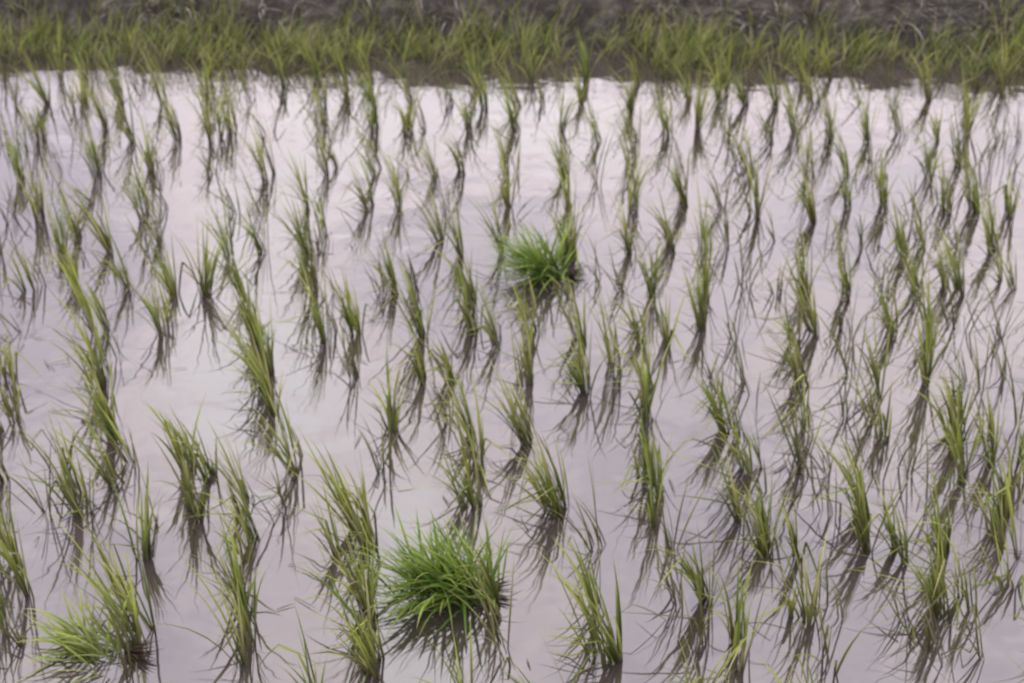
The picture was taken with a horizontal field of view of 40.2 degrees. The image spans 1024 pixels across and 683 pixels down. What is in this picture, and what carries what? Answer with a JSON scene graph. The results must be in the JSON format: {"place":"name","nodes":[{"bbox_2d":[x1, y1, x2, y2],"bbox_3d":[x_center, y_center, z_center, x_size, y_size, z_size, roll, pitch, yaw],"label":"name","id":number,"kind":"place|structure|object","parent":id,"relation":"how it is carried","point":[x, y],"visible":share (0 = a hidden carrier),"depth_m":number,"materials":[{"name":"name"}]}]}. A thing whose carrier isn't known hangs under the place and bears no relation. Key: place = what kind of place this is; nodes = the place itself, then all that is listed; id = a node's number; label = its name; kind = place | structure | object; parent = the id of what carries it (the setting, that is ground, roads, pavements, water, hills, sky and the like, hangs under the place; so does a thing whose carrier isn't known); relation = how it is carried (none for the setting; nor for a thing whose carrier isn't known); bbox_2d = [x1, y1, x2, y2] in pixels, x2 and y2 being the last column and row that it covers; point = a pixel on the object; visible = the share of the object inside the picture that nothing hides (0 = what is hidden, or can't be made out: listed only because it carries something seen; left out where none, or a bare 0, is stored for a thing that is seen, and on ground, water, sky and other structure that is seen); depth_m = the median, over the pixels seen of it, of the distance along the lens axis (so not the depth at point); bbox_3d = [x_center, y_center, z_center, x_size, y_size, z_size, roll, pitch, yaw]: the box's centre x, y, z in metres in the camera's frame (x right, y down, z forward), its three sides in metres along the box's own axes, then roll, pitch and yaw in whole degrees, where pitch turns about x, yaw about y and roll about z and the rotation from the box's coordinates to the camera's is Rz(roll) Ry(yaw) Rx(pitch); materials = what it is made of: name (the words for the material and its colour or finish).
{"place":"outdoors","nodes":[
{"label":"outdoors","id":0,"kind":"place"},
{"bbox_2d":[0,38,1023,682],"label":"paddy water","id":1,"kind":"structure","parent":0,"point":[324,410],"depth_m":4.20,"materials":[{"name":"grey liquid"}]},
{"bbox_2d":[15,585,161,682],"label":"seedling bundle","id":2,"kind":"object","parent":1,"relation":"on","point":[67,640],"visible":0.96,"depth_m":2.96,"materials":[{"name":"green plant"}]},
{"bbox_2d":[333,499,521,639],"bbox_3d":[-0.178,0.481,3.145,0.430,0.207,0.436,0,26,0],"label":"seedling bundle","id":3,"kind":"object","parent":1,"relation":"on","point":[423,565],"visible":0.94,"depth_m":3.14,"materials":[{"name":"green plant"}]},
{"bbox_2d":[0,9,1023,682],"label":"rice seedlings","id":4,"kind":"object","parent":1,"relation":"on","point":[260,367],"visible":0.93,"depth_m":4.03,"materials":[{"name":"green plant"}]},
{"bbox_2d":[0,75,1023,681],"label":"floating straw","id":5,"kind":"object","parent":1,"relation":"on","point":[516,355],"visible":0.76,"depth_m":4.05,"materials":[{"name":"beige plant"}]},
{"bbox_2d":[473,211,589,298],"bbox_3d":[0.045,-0.340,4.769,0.453,0.265,0.500,0,26,0],"label":"seedling bundle","id":6,"kind":"object","parent":1,"relation":"on","point":[536,262],"visible":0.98,"depth_m":4.77,"materials":[{"name":"green plant"}]},
{"bbox_2d":[0,0,1023,51],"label":"earth bank","id":7,"kind":"structure","parent":0,"point":[887,13],"depth_m":7.76,"materials":[{"name":"green plant"}]},
{"bbox_2d":[2,0,1023,48],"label":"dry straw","id":8,"kind":"object","parent":7,"relation":"on","point":[632,2],"visible":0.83,"depth_m":7.69,"materials":[{"name":"brown plant"}]},
{"bbox_2d":[0,0,1023,81],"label":"bank grass","id":9,"kind":"structure","parent":0,"point":[693,51],"depth_m":7.45,"materials":[{"name":"green plant"}]}
]}

